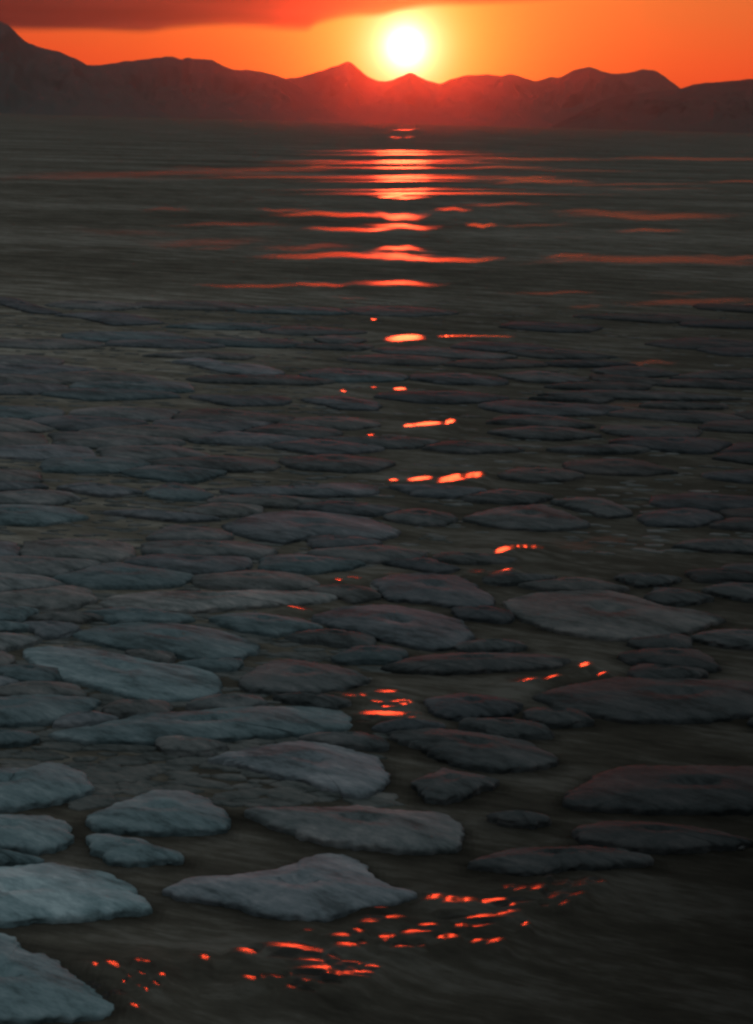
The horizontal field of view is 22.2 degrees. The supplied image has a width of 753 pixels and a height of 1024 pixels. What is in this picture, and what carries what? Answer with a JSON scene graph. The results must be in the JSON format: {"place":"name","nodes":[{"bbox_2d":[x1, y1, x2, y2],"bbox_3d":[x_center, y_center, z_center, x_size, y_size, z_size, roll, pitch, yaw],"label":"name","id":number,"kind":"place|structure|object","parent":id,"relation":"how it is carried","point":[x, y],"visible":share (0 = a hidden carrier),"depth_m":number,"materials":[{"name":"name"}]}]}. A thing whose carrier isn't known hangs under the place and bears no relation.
{"place":"outdoors","nodes":[
{"label":"outdoors","id":0,"kind":"place"},
{"bbox_2d":[0,21,180,117],"bbox_3d":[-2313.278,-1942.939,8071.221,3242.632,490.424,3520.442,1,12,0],"label":"mountain range","id":1,"kind":"structure","parent":0,"point":[34,79],"depth_m":7447.65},
{"bbox_2d":[88,56,362,122],"bbox_3d":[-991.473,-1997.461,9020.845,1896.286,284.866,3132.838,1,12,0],"label":"mountain range","id":2,"kind":"structure","parent":0,"point":[194,88],"depth_m":8457.79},
{"bbox_2d":[0,114,752,1023],"bbox_3d":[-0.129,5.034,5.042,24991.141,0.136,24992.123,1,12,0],"label":"water","id":3,"kind":"structure","parent":0,"point":[548,224],"depth_m":35.25,"materials":[{"name":"black liquid"}]},
{"bbox_2d":[0,814,73,855],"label":"ice floe","id":4,"kind":"object","parent":3,"relation":"on","point":[36,835],"visible":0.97,"depth_m":16.04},
{"bbox_2d":[0,489,81,505],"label":"ice floe","id":5,"kind":"object","parent":3,"relation":"on","point":[43,497],"visible":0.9,"depth_m":30.10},
{"bbox_2d":[0,681,86,696],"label":"ice floe","id":6,"kind":"object","parent":3,"relation":"on","point":[39,687],"visible":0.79,"depth_m":20.07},
{"bbox_2d":[0,504,88,526],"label":"ice floe","id":7,"kind":"object","parent":3,"relation":"on","point":[21,515],"visible":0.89,"depth_m":28.76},
{"bbox_2d":[0,762,94,812],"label":"ice floe","id":8,"kind":"object","parent":3,"relation":"on","point":[45,785],"visible":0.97,"depth_m":17.17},
{"bbox_2d":[0,444,96,460],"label":"ice floe","id":9,"kind":"object","parent":3,"relation":"on","point":[38,452],"visible":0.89,"depth_m":34.09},
{"bbox_2d":[0,585,97,611],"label":"ice floe","id":10,"kind":"object","parent":3,"relation":"on","point":[61,598],"visible":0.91,"depth_m":23.86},
{"bbox_2d":[0,694,100,727],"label":"ice floe","id":11,"kind":"object","parent":3,"relation":"on","point":[34,710],"visible":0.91,"depth_m":19.43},
{"bbox_2d":[0,556,101,577],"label":"ice floe","id":12,"kind":"object","parent":3,"relation":"on","point":[51,567],"visible":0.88,"depth_m":25.59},
{"bbox_2d":[0,338,106,349],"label":"ice floe","id":13,"kind":"object","parent":3,"relation":"on","point":[50,344],"visible":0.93,"depth_m":50.11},
{"bbox_2d":[0,933,113,1023],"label":"ice floe","id":14,"kind":"object","parent":3,"relation":"on","point":[38,988],"visible":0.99,"depth_m":13.14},
{"bbox_2d":[0,862,152,927],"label":"ice floe","id":15,"kind":"object","parent":3,"relation":"on","point":[48,893],"visible":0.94,"depth_m":14.75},
{"bbox_2d":[19,538,136,562],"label":"ice floe","id":16,"kind":"object","parent":3,"relation":"on","point":[102,551],"visible":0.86,"depth_m":26.53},
{"bbox_2d":[30,415,149,431],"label":"ice floe","id":17,"kind":"object","parent":3,"relation":"on","point":[70,423],"visible":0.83,"depth_m":37.59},
{"bbox_2d":[39,457,150,473],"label":"ice floe","id":18,"kind":"object","parent":3,"relation":"on","point":[91,465],"visible":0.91,"depth_m":32.98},
{"bbox_2d":[37,370,158,382],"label":"ice floe","id":19,"kind":"object","parent":3,"relation":"on","point":[79,376],"visible":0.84,"depth_m":44.13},
{"bbox_2d":[54,312,163,325],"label":"ice floe","id":20,"kind":"object","parent":3,"relation":"on","point":[115,319],"visible":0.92,"depth_m":56.84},
{"bbox_2d":[41,388,180,401],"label":"ice floe","id":21,"kind":"object","parent":3,"relation":"on","point":[94,394],"visible":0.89,"depth_m":41.42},
{"bbox_2d":[47,431,186,449],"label":"ice floe","id":22,"kind":"object","parent":3,"relation":"on","point":[93,440],"visible":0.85,"depth_m":35.58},
{"bbox_2d":[22,646,222,702],"bbox_3d":[-2.817,1.775,21.009,2.792,0.240,1.296,10,14,36],"label":"ice floe","id":23,"kind":"object","parent":3,"relation":"on","point":[125,676],"visible":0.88,"depth_m":20.67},
{"bbox_2d":[53,562,192,589],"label":"ice floe","id":24,"kind":"object","parent":3,"relation":"on","point":[115,576],"visible":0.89,"depth_m":25.02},
{"bbox_2d":[68,406,182,421],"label":"ice floe","id":25,"kind":"object","parent":3,"relation":"on","point":[147,414],"visible":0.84,"depth_m":38.85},
{"bbox_2d":[61,331,189,341],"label":"ice floe","id":26,"kind":"object","parent":3,"relation":"on","point":[101,336],"visible":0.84,"depth_m":52.42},
{"bbox_2d":[68,380,194,393],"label":"ice floe","id":27,"kind":"object","parent":3,"relation":"on","point":[169,386],"visible":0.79,"depth_m":42.78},
{"bbox_2d":[86,833,183,867],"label":"ice floe","id":28,"kind":"object","parent":3,"relation":"on","point":[116,850],"visible":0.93,"depth_m":15.72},
{"bbox_2d":[101,699,173,718],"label":"ice floe","id":29,"kind":"object","parent":3,"relation":"on","point":[123,709],"visible":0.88,"depth_m":19.55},
{"bbox_2d":[82,607,195,624],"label":"ice floe","id":30,"kind":"object","parent":3,"relation":"on","point":[119,615],"visible":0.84,"depth_m":23.16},
{"bbox_2d":[79,425,217,440],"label":"ice floe","id":31,"kind":"object","parent":3,"relation":"on","point":[183,433],"visible":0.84,"depth_m":36.69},
{"bbox_2d":[96,445,210,461],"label":"ice floe","id":32,"kind":"object","parent":3,"relation":"on","point":[146,453],"visible":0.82,"depth_m":34.37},
{"bbox_2d":[85,790,230,836],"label":"ice floe","id":33,"kind":"object","parent":3,"relation":"on","point":[164,813],"visible":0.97,"depth_m":16.50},
{"bbox_2d":[103,509,220,522],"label":"ice floe","id":34,"kind":"object","parent":3,"relation":"on","point":[164,516],"visible":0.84,"depth_m":29.05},
{"bbox_2d":[105,339,224,349],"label":"ice floe","id":35,"kind":"object","parent":3,"relation":"on","point":[172,344],"visible":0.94,"depth_m":50.77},
{"bbox_2d":[72,622,259,660],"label":"ice floe","id":36,"kind":"object","parent":3,"relation":"on","point":[185,642],"visible":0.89,"depth_m":22.09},
{"bbox_2d":[119,465,226,482],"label":"ice floe","id":37,"kind":"object","parent":3,"relation":"on","point":[171,473],"visible":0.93,"depth_m":32.44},
{"bbox_2d":[143,482,213,501],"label":"ice floe","id":38,"kind":"object","parent":3,"relation":"on","point":[175,492],"visible":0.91,"depth_m":30.74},
{"bbox_2d":[123,554,252,574],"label":"ice floe","id":39,"kind":"object","parent":3,"relation":"on","point":[196,564],"visible":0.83,"depth_m":25.95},
{"bbox_2d":[145,524,233,540],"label":"ice floe","id":40,"kind":"object","parent":3,"relation":"on","point":[177,532],"visible":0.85,"depth_m":27.72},
{"bbox_2d":[155,735,228,756],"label":"ice floe","id":41,"kind":"object","parent":3,"relation":"on","point":[182,745],"visible":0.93,"depth_m":18.43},
{"bbox_2d":[135,300,258,310],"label":"ice floe","id":42,"kind":"object","parent":3,"relation":"on","point":[197,305],"visible":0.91,"depth_m":61.34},
{"bbox_2d":[48,706,352,745],"bbox_3d":[-1.742,2.169,19.210,3.077,0.240,1.004,-2,12,-14],"label":"ice floe","id":43,"kind":"object","parent":3,"relation":"on","point":[232,724],"visible":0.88,"depth_m":19.01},
{"bbox_2d":[140,540,277,559],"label":"ice floe","id":44,"kind":"object","parent":3,"relation":"on","point":[252,551],"visible":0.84,"depth_m":26.81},
{"bbox_2d":[152,419,273,431],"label":"ice floe","id":45,"kind":"object","parent":3,"relation":"on","point":[223,425],"visible":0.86,"depth_m":37.71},
{"bbox_2d":[147,456,280,472],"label":"ice floe","id":46,"kind":"object","parent":3,"relation":"on","point":[231,464],"visible":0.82,"depth_m":33.45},
{"bbox_2d":[97,589,337,613],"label":"ice floe","id":47,"kind":"object","parent":3,"relation":"on","point":[192,602],"visible":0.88,"depth_m":23.98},
{"bbox_2d":[185,694,268,710],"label":"ice floe","id":48,"kind":"object","parent":3,"relation":"on","point":[214,701],"visible":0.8,"depth_m":19.82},
{"bbox_2d":[171,357,284,374],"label":"ice floe","id":49,"kind":"object","parent":3,"relation":"on","point":[226,367],"visible":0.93,"depth_m":46.43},
{"bbox_2d":[173,408,295,423],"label":"ice floe","id":50,"kind":"object","parent":3,"relation":"on","point":[216,414],"visible":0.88,"depth_m":38.81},
{"bbox_2d":[188,394,291,406],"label":"ice floe","id":51,"kind":"object","parent":3,"relation":"on","point":[239,401],"visible":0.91,"depth_m":41.11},
{"bbox_2d":[188,431,310,446],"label":"ice floe","id":52,"kind":"object","parent":3,"relation":"on","point":[234,438],"visible":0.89,"depth_m":36.08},
{"bbox_2d":[190,570,320,590],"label":"ice floe","id":53,"kind":"object","parent":3,"relation":"on","point":[258,579],"visible":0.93,"depth_m":25.02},
{"bbox_2d":[185,375,335,385],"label":"ice floe","id":54,"kind":"object","parent":3,"relation":"on","point":[293,380],"visible":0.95,"depth_m":44.31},
{"bbox_2d":[206,494,322,509],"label":"ice floe","id":55,"kind":"object","parent":3,"relation":"on","point":[277,502],"visible":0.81,"depth_m":30.32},
{"bbox_2d":[208,612,322,638],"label":"ice floe","id":56,"kind":"object","parent":3,"relation":"on","point":[270,625],"visible":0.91,"depth_m":22.93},
{"bbox_2d":[162,853,416,922],"bbox_3d":[-0.689,3.028,15.121,1.717,0.240,1.252,-6,14,-33],"label":"ice floe","id":57,"kind":"object","parent":3,"relation":"on","point":[326,887],"visible":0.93,"depth_m":15.00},
{"bbox_2d":[207,740,390,798],"bbox_3d":[-0.578,2.415,18.150,1.770,0.240,1.092,9,14,31],"label":"ice floe","id":58,"kind":"object","parent":3,"relation":"on","point":[346,773],"visible":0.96,"depth_m":17.92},
{"bbox_2d":[219,483,379,497],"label":"ice floe","id":59,"kind":"object","parent":3,"relation":"on","point":[342,490],"visible":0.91,"depth_m":31.23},
{"bbox_2d":[238,659,370,695],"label":"ice floe","id":60,"kind":"object","parent":3,"relation":"on","point":[275,677],"visible":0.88,"depth_m":20.70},
{"bbox_2d":[221,511,400,544],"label":"ice floe","id":61,"kind":"object","parent":3,"relation":"on","point":[285,527],"visible":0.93,"depth_m":28.39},
{"bbox_2d":[257,554,366,574],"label":"ice floe","id":62,"kind":"object","parent":3,"relation":"on","point":[303,564],"visible":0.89,"depth_m":26.04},
{"bbox_2d":[272,693,351,709],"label":"ice floe","id":63,"kind":"object","parent":3,"relation":"on","point":[327,701],"visible":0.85,"depth_m":20.00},
{"bbox_2d":[268,439,384,454],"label":"ice floe","id":64,"kind":"object","parent":3,"relation":"on","point":[313,446],"visible":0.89,"depth_m":35.44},
{"bbox_2d":[278,416,380,430],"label":"ice floe","id":65,"kind":"object","parent":3,"relation":"on","point":[347,423],"visible":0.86,"depth_m":38.28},
{"bbox_2d":[284,629,376,648],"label":"ice floe","id":66,"kind":"object","parent":3,"relation":"on","point":[337,638],"visible":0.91,"depth_m":22.39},
{"bbox_2d":[278,454,395,473],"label":"ice floe","id":67,"kind":"object","parent":3,"relation":"on","point":[342,463],"visible":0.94,"depth_m":33.74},
{"bbox_2d":[297,732,389,752],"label":"ice floe","id":68,"kind":"object","parent":3,"relation":"on","point":[363,741],"visible":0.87,"depth_m":18.72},
{"bbox_2d":[296,501,400,516],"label":"ice floe","id":69,"kind":"object","parent":3,"relation":"on","point":[357,509],"visible":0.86,"depth_m":29.92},
{"bbox_2d":[299,368,408,382],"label":"ice floe","id":70,"kind":"object","parent":3,"relation":"on","point":[339,375],"visible":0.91,"depth_m":45.41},
{"bbox_2d":[244,805,464,854],"bbox_3d":[-0.204,2.755,16.524,1.932,0.240,1.043,1,12,0],"label":"ice floe","id":71,"kind":"object","parent":3,"relation":"on","point":[371,828],"visible":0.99,"depth_m":16.39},
{"bbox_2d":[307,545,427,563],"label":"ice floe","id":72,"kind":"object","parent":3,"relation":"on","point":[373,554],"visible":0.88,"depth_m":26.80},
{"bbox_2d":[331,646,407,665],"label":"ice floe","id":73,"kind":"object","parent":3,"relation":"on","point":[369,655],"visible":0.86,"depth_m":21.66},
{"bbox_2d":[0,302,752,810],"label":"brash ice","id":74,"kind":"structure","parent":3,"relation":"on","point":[108,778],"depth_m":21.82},
{"bbox_2d":[323,436,438,449],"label":"ice floe","id":75,"kind":"object","parent":3,"relation":"on","point":[395,443],"visible":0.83,"depth_m":36.24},
{"bbox_2d":[311,604,474,651],"bbox_3d":[0.307,1.400,23.246,2.170,0.240,1.431,11,15,39],"label":"ice floe","id":76,"kind":"object","parent":3,"relation":"on","point":[415,629],"visible":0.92,"depth_m":22.98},
{"bbox_2d":[337,354,454,365],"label":"ice floe","id":77,"kind":"object","parent":3,"relation":"on","point":[400,360],"visible":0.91,"depth_m":48.67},
{"bbox_2d":[341,306,458,316],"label":"ice floe","id":78,"kind":"object","parent":3,"relation":"on","point":[393,311],"visible":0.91,"depth_m":61.12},
{"bbox_2d":[383,508,457,526],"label":"ice floe","id":79,"kind":"object","parent":3,"relation":"on","point":[422,517],"visible":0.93,"depth_m":29.34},
{"bbox_2d":[371,573,495,608],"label":"ice floe","id":80,"kind":"object","parent":3,"relation":"on","point":[444,591],"visible":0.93,"depth_m":24.71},
{"bbox_2d":[389,484,486,498],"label":"ice floe","id":81,"kind":"object","parent":3,"relation":"on","point":[436,491],"visible":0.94,"depth_m":31.54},
{"bbox_2d":[373,391,508,404],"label":"ice floe","id":82,"kind":"object","parent":3,"relation":"on","point":[444,397],"visible":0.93,"depth_m":42.24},
{"bbox_2d":[371,346,517,359],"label":"ice floe","id":83,"kind":"object","parent":3,"relation":"on","point":[460,354],"visible":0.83,"depth_m":50.37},
{"bbox_2d":[411,768,499,804],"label":"ice floe","id":84,"kind":"object","parent":3,"relation":"on","point":[443,786],"visible":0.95,"depth_m":17.51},
{"bbox_2d":[409,373,508,385],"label":"ice floe","id":85,"kind":"object","parent":3,"relation":"on","point":[453,379],"visible":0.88,"depth_m":45.29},
{"bbox_2d":[387,728,558,773],"bbox_3d":[0.968,2.332,18.750,1.062,0.240,1.618,-7,14,-36],"label":"ice floe","id":86,"kind":"object","parent":3,"relation":"on","point":[477,751],"visible":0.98,"depth_m":18.48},
{"bbox_2d":[421,441,524,454],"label":"ice floe","id":87,"kind":"object","parent":3,"relation":"on","point":[462,447],"visible":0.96,"depth_m":35.78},
{"bbox_2d":[423,693,523,721],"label":"ice floe","id":88,"kind":"object","parent":3,"relation":"on","point":[458,707],"visible":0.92,"depth_m":19.87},
{"bbox_2d":[380,652,570,675],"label":"ice floe","id":89,"kind":"object","parent":3,"relation":"on","point":[458,663],"visible":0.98,"depth_m":21.46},
{"bbox_2d":[458,717,553,739],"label":"ice floe","id":90,"kind":"object","parent":3,"relation":"on","point":[514,728],"visible":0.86,"depth_m":19.22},
{"bbox_2d":[460,488,553,504],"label":"ice floe","id":91,"kind":"object","parent":3,"relation":"on","point":[502,496],"visible":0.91,"depth_m":31.11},
{"bbox_2d":[486,810,550,829],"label":"ice floe","id":92,"kind":"object","parent":3,"relation":"on","point":[521,819],"visible":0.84,"depth_m":16.73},
{"bbox_2d":[462,504,590,531],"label":"ice floe","id":93,"kind":"object","parent":3,"relation":"on","point":[537,518],"visible":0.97,"depth_m":29.37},
{"bbox_2d":[497,468,585,482],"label":"ice floe","id":94,"kind":"object","parent":3,"relation":"on","point":[531,475],"visible":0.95,"depth_m":33.14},
{"bbox_2d":[486,415,596,428],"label":"ice floe","id":95,"kind":"object","parent":3,"relation":"on","point":[532,420],"visible":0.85,"depth_m":39.10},
{"bbox_2d":[487,426,601,441],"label":"ice floe","id":96,"kind":"object","parent":3,"relation":"on","point":[550,433],"visible":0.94,"depth_m":37.67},
{"bbox_2d":[478,400,623,416],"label":"ice floe","id":97,"kind":"object","parent":3,"relation":"on","point":[542,408],"visible":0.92,"depth_m":40.98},
{"bbox_2d":[522,707,594,728],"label":"ice floe","id":98,"kind":"object","parent":3,"relation":"on","point":[559,718],"visible":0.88,"depth_m":19.60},
{"bbox_2d":[467,845,653,875],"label":"ice floe","id":99,"kind":"object","parent":3,"relation":"on","point":[527,861],"visible":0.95,"depth_m":15.79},
{"bbox_2d":[518,577,629,591],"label":"ice floe","id":100,"kind":"object","parent":3,"relation":"on","point":[570,584],"visible":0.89,"depth_m":25.28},
{"bbox_2d":[550,497,632,518],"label":"ice floe","id":101,"kind":"object","parent":3,"relation":"on","point":[601,508],"visible":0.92,"depth_m":30.51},
{"bbox_2d":[503,589,726,641],"bbox_3d":[2.799,1.311,23.997,2.526,0.240,2.151,12,16,42],"label":"ice floe","id":102,"kind":"object","parent":3,"relation":"on","point":[606,615],"visible":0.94,"depth_m":23.71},
{"bbox_2d":[562,459,677,476],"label":"ice floe","id":103,"kind":"object","parent":3,"relation":"on","point":[618,467],"visible":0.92,"depth_m":34.03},
{"bbox_2d":[537,389,741,401],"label":"ice floe","id":104,"kind":"object","parent":3,"relation":"on","point":[632,395],"visible":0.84,"depth_m":43.41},
{"bbox_2d":[532,677,752,724],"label":"ice floe","id":105,"kind":"object","parent":3,"relation":"on","point":[664,701],"visible":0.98,"depth_m":20.24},
{"bbox_2d":[599,425,702,437],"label":"ice floe","id":106,"kind":"object","parent":3,"relation":"on","point":[643,431],"visible":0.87,"depth_m":38.25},
{"bbox_2d":[562,765,752,815],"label":"ice floe","id":107,"kind":"object","parent":3,"relation":"on","point":[715,790],"visible":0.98,"depth_m":17.43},
{"bbox_2d":[571,821,752,854],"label":"ice floe","id":108,"kind":"object","parent":3,"relation":"on","point":[657,838],"visible":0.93,"depth_m":16.34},
{"bbox_2d":[626,663,707,678],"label":"ice floe","id":109,"kind":"object","parent":3,"relation":"on","point":[646,670],"visible":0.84,"depth_m":21.34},
{"bbox_2d":[617,647,721,672],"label":"ice floe","id":110,"kind":"object","parent":3,"relation":"on","point":[674,656],"visible":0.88,"depth_m":21.87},
{"bbox_2d":[608,437,732,454],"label":"ice floe","id":111,"kind":"object","parent":3,"relation":"on","point":[693,445],"visible":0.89,"depth_m":36.78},
{"bbox_2d":[607,409,747,423],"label":"ice floe","id":112,"kind":"object","parent":3,"relation":"on","point":[697,417],"visible":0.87,"depth_m":40.43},
{"bbox_2d":[643,587,714,606],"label":"ice floe","id":113,"kind":"object","parent":3,"relation":"on","point":[668,596],"visible":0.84,"depth_m":24.78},
{"bbox_2d":[636,508,723,527],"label":"ice floe","id":114,"kind":"object","parent":3,"relation":"on","point":[680,518],"visible":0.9,"depth_m":29.80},
{"bbox_2d":[644,337,752,349],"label":"ice floe","id":115,"kind":"object","parent":3,"relation":"on","point":[692,343],"visible":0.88,"depth_m":54.16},
{"bbox_2d":[649,493,752,511],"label":"ice floe","id":116,"kind":"object","parent":3,"relation":"on","point":[712,502],"visible":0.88,"depth_m":31.13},
{"bbox_2d":[671,539,752,554],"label":"ice floe","id":117,"kind":"object","parent":3,"relation":"on","point":[737,546],"visible":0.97,"depth_m":27.88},
{"bbox_2d":[690,629,752,649],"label":"ice floe","id":118,"kind":"object","parent":3,"relation":"on","point":[740,639],"visible":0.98,"depth_m":22.81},
{"bbox_2d":[0,0,752,88],"label":"sky","id":119,"kind":"structure","parent":0,"point":[688,42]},
{"bbox_2d":[287,62,679,126],"bbox_3d":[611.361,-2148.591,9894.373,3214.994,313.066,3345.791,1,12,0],"label":"mountain range","id":120,"kind":"structure","parent":0,"point":[348,90],"depth_m":9244.90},
{"bbox_2d":[552,79,752,132],"bbox_3d":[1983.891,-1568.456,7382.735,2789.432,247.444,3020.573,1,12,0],"label":"mountain range","id":121,"kind":"structure","parent":0,"point":[725,106],"depth_m":6855.33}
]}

